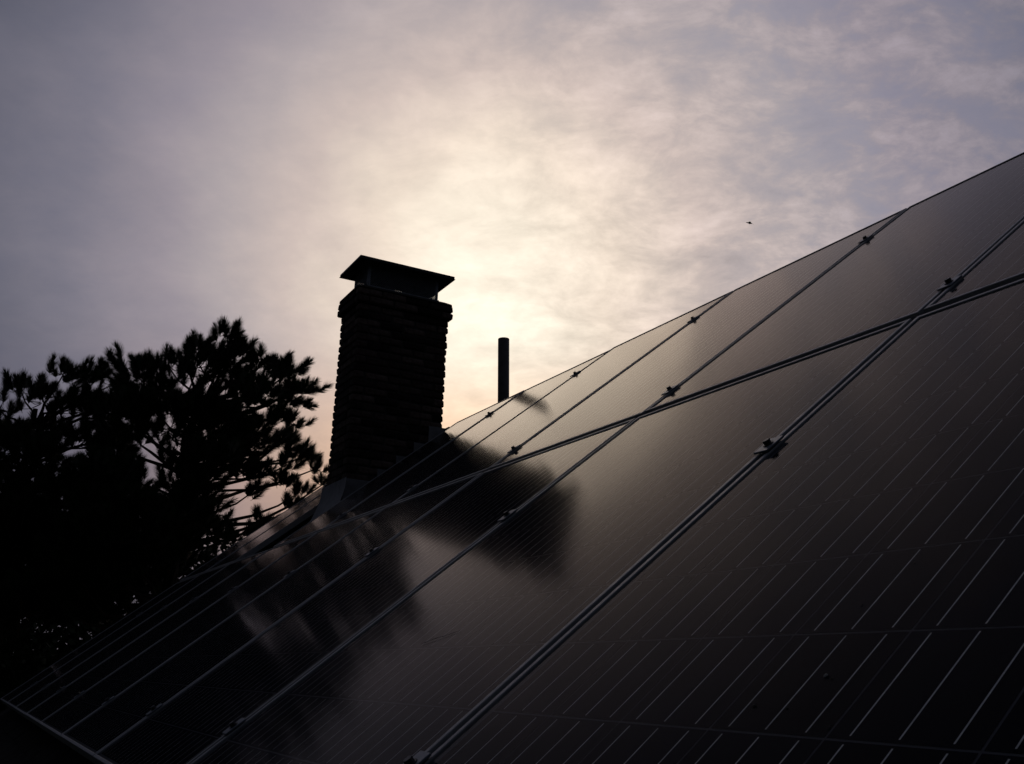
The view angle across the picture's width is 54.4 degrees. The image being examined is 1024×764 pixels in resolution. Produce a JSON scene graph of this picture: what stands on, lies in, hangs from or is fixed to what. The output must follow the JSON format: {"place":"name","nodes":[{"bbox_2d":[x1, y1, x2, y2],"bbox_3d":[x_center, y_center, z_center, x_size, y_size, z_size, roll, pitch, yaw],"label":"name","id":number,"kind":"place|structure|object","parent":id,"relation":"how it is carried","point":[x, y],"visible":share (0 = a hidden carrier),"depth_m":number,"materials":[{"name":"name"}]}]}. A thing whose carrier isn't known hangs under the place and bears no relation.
{"place":"outdoors","nodes":[
{"label":"outdoors","id":0,"kind":"place"},
{"bbox_2d":[0,452,108,708],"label":"leafy tree","id":1,"kind":"object","parent":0,"point":[72,629],"visible":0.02,"depth_m":15.81,"materials":[{"name":"green plant"}]},
{"bbox_2d":[0,0,1023,652],"label":"sky","id":2,"kind":"structure","parent":0,"point":[588,176],"materials":[{"name":"grey"}]},
{"label":"ground","id":3,"kind":"structure","parent":0,"visible":0},
{"bbox_2d":[0,619,101,711],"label":"hedge","id":4,"kind":"object","parent":3,"relation":"on","point":[22,663],"visible":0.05,"depth_m":14.26,"materials":[{"name":"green plant"}]},
{"bbox_2d":[0,352,163,657],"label":"pine tree","id":5,"kind":"object","parent":3,"relation":"on","point":[34,439],"visible":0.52,"depth_m":12.44,"materials":[{"name":"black plant"}]},
{"bbox_2d":[0,510,238,689],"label":"leafy tree","id":6,"kind":"object","parent":3,"relation":"on","point":[57,637],"visible":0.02,"depth_m":15.29,"materials":[{"name":"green plant"}]},
{"bbox_2d":[0,514,313,763],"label":"house","id":7,"kind":"structure","parent":3,"relation":"on","point":[23,740],"depth_m":5.25,"materials":[{"name":"concrete"}]},
{"bbox_2d":[310,255,454,520],"bbox_3d":[-0.950,0.223,7.418,1.390,2.304,0.663,11,-19,-27],"label":"chimney","id":8,"kind":"object","parent":7,"relation":"on","point":[389,396],"visible":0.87,"depth_m":7.33,"materials":[{"name":"brick"}]},
{"bbox_2d":[498,337,508,401],"bbox_3d":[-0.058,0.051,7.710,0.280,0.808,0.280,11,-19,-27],"label":"vent pipe","id":9,"kind":"object","parent":7,"relation":"on","point":[503,368],"visible":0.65,"depth_m":7.71,"materials":[{"name":"metal"}]},
{"bbox_2d":[18,316,334,631],"bbox_3d":[-4.094,3.426,12.096,3.749,8.844,3.492,11,-19,-27],"label":"pine tree","id":10,"kind":"object","parent":3,"relation":"on","point":[175,521],"visible":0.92,"depth_m":12.16,"materials":[{"name":"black plant"}]},
{"bbox_3d":[-1.540,1.324,3.905,0.080,0.082,10.034,-34,4,-32],"label":"mounting rail","id":11,"kind":"object","parent":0,"visible":0},
{"bbox_2d":[101,696,114,705],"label":"panel clamp","id":12,"kind":"object","parent":11,"relation":"attached to","point":[107,700],"visible":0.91,"depth_m":3.90,"materials":[{"name":"metal"}]},
{"bbox_2d":[6,564,227,711],"bbox_3d":[-2.830,1.827,7.191,1.614,0.042,0.988,-34,4,-32],"label":"solar panel","id":13,"kind":"object","parent":11,"relation":"attached to","point":[12,703],"visible":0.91,"depth_m":7.18,"materials":[{"name":"glass"}]},
{"bbox_2d":[14,550,266,719],"bbox_3d":[-2.349,1.586,6.343,1.614,0.040,0.988,-34,4,-32],"label":"solar panel","id":14,"kind":"object","parent":11,"relation":"attached to","point":[23,708],"visible":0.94,"depth_m":6.35,"materials":[{"name":"glass"}]},
{"bbox_2d":[145,704,162,715],"bbox_3d":[-1.097,1.007,3.059,0.053,0.026,0.037,-34,4,-33],"label":"panel clamp","id":15,"kind":"object","parent":11,"relation":"attached to","point":[153,708],"visible":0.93,"depth_m":3.05,"materials":[{"name":"metal"}]},
{"bbox_2d":[39,508,383,743],"bbox_3d":[-1.387,1.104,4.649,1.614,0.042,0.988,-34,4,-32],"label":"solar panel","id":16,"kind":"object","parent":11,"relation":"attached to","point":[74,711],"visible":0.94,"depth_m":4.62,"materials":[{"name":"glass"}]},
{"bbox_2d":[222,718,245,735],"bbox_3d":[-0.616,0.766,2.212,0.053,0.026,0.037,-34,4,-29],"label":"panel clamp","id":17,"kind":"object","parent":11,"relation":"attached to","point":[233,724],"visible":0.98,"depth_m":2.21,"materials":[{"name":"metal"}]},
{"bbox_2d":[60,472,482,763],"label":"solar panel","id":18,"kind":"object","parent":11,"relation":"attached to","point":[103,726],"visible":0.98,"depth_m":3.73,"materials":[{"name":"glass"}]},
{"bbox_2d":[403,750,431,763],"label":"panel clamp","id":19,"kind":"object","parent":11,"relation":"attached to","point":[420,757],"visible":0.95,"depth_m":1.36,"materials":[{"name":"metal"}]},
{"label":"mounting rail","id":20,"kind":"object","parent":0,"visible":0},
{"bbox_2d":[0,575,197,706],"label":"solar panel","id":21,"kind":"object","parent":20,"relation":"attached to","point":[81,648],"visible":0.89,"depth_m":8.04,"materials":[{"name":"glass"}]},
{"bbox_2d":[25,532,316,728],"bbox_3d":[-1.867,1.345,5.497,1.614,0.041,0.988,-34,4,-32],"label":"solar panel","id":22,"kind":"object","parent":20,"relation":"attached to","point":[52,704],"visible":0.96,"depth_m":5.49,"materials":[{"name":"glass"}]},
{"bbox_2d":[93,418,635,763],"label":"solar panel","id":23,"kind":"object","parent":20,"relation":"attached to","point":[189,724],"visible":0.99,"depth_m":2.87,"materials":[{"name":"glass"}]},
{"bbox_2d":[365,547,379,556],"bbox_3d":[-0.493,0.601,3.517,0.053,0.026,0.037,-34,4,-30],"label":"panel clamp","id":24,"kind":"object","parent":20,"relation":"attached to","point":[371,550],"visible":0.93,"depth_m":3.51,"materials":[{"name":"metal"}]},
{"bbox_2d":[497,509,517,522],"bbox_3d":[-0.011,0.359,2.671,0.053,0.026,0.037,-34,4,-30],"label":"panel clamp","id":25,"kind":"object","parent":20,"relation":"attached to","point":[507,514],"visible":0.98,"depth_m":2.66,"materials":[{"name":"metal"}]},
{"bbox_2d":[190,319,912,763],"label":"solar panel","id":26,"kind":"object","parent":20,"relation":"attached to","point":[512,597],"visible":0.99,"depth_m":2.00,"materials":[{"name":"glass"}]},
{"bbox_2d":[422,278,1023,763],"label":"solar panel","id":27,"kind":"object","parent":20,"relation":"attached to","point":[766,574],"visible":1,"depth_m":1.20,"materials":[{"name":"glass"}]},
{"bbox_2d":[754,435,783,455],"bbox_3d":[0.471,0.117,1.825,0.053,0.026,0.037,-34,4,-31],"label":"panel clamp","id":28,"kind":"object","parent":20,"relation":"attached to","point":[767,445],"visible":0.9,"depth_m":1.82,"materials":[{"name":"metal"}]},
{"label":"mounting rail","id":29,"kind":"object","parent":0,"visible":0},
{"bbox_2d":[273,390,523,547],"bbox_3d":[-0.714,0.569,6.373,1.614,0.041,0.988,-34,4,-32],"label":"solar panel","id":30,"kind":"object","parent":29,"relation":"attached to","point":[379,482],"visible":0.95,"depth_m":6.37,"materials":[{"name":"glass"}]},
{"bbox_2d":[507,444,520,452],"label":"panel clamp","id":31,"kind":"object","parent":29,"relation":"attached to","point":[513,448],"visible":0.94,"depth_m":3.89,"materials":[{"name":"metal"}]},
{"bbox_2d":[661,384,678,395],"bbox_3d":[0.484,0.026,3.047,0.053,0.026,0.037,-34,4,-29],"label":"panel clamp","id":32,"kind":"object","parent":29,"relation":"attached to","point":[669,389],"visible":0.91,"depth_m":3.04,"materials":[{"name":"metal"}]},
{"bbox_2d":[490,208,906,468],"bbox_3d":[0.728,-0.154,3.830,1.614,0.040,0.988,-34,4,-32],"label":"solar panel","id":33,"kind":"object","parent":29,"relation":"attached to","point":[637,388],"visible":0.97,"depth_m":3.76,"materials":[{"name":"glass"}]},
{"bbox_2d":[937,275,961,290],"bbox_3d":[0.968,-0.217,2.202,0.053,0.026,0.037,-34,4,-31],"label":"panel clamp","id":34,"kind":"object","parent":29,"relation":"attached to","point":[949,281],"visible":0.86,"depth_m":2.19,"materials":[{"name":"metal"}]},
{"bbox_2d":[924,219,1023,312],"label":"solar panel","id":35,"kind":"object","parent":29,"relation":"attached to","point":[1000,263],"visible":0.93,"depth_m":2.13,"materials":[{"name":"glass"}]},
{"bbox_3d":[1.096,-0.327,4.101,0.080,0.082,7.044,-34,4,-32],"label":"mounting rail","id":36,"kind":"object","parent":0,"visible":0},
{"bbox_2d":[323,350,608,529],"bbox_3d":[-0.233,0.329,5.525,1.614,0.042,0.988,-34,4,-32],"label":"solar panel","id":37,"kind":"object","parent":36,"relation":"attached to","point":[419,472],"visible":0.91,"depth_m":5.52,"materials":[{"name":"glass"}]},
{"bbox_2d":[391,291,731,504],"bbox_3d":[0.246,0.086,4.679,1.614,0.040,0.988,-34,4,-32],"label":"solar panel","id":38,"kind":"object","parent":36,"relation":"attached to","point":[485,454],"visible":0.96,"depth_m":4.64,"materials":[{"name":"glass"}]},
{"bbox_2d":[645,152,1023,413],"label":"solar panel","id":39,"kind":"object","parent":36,"relation":"attached to","point":[904,264],"visible":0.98,"depth_m":2.84,"materials":[{"name":"glass"}]},
{"bbox_2d":[858,234,872,243],"bbox_3d":[1.302,-0.525,3.668,0.053,0.026,0.037,-34,4,-31],"label":"panel clamp","id":40,"kind":"object","parent":36,"relation":"attached to","point":[865,238],"visible":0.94,"depth_m":3.66,"materials":[{"name":"metal"}]},
{"label":"mounting rail","id":41,"kind":"object","parent":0,"visible":0},
{"bbox_2d":[204,495,320,572],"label":"solar panel","id":42,"kind":"object","parent":41,"relation":"attached to","point":[275,532],"visible":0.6,"depth_m":7.67,"materials":[{"name":"glass"}]},
{"bbox_3d":[-1.540,0.994,8.743,0.080,0.082,2.027,-34,4,-32],"label":"mounting rail","id":43,"kind":"object","parent":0,"visible":0},
{"bbox_2d":[180,484,326,581],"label":"solar panel","id":44,"kind":"object","parent":43,"relation":"attached to","point":[254,534],"visible":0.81,"depth_m":8.86,"materials":[{"name":"glass"}]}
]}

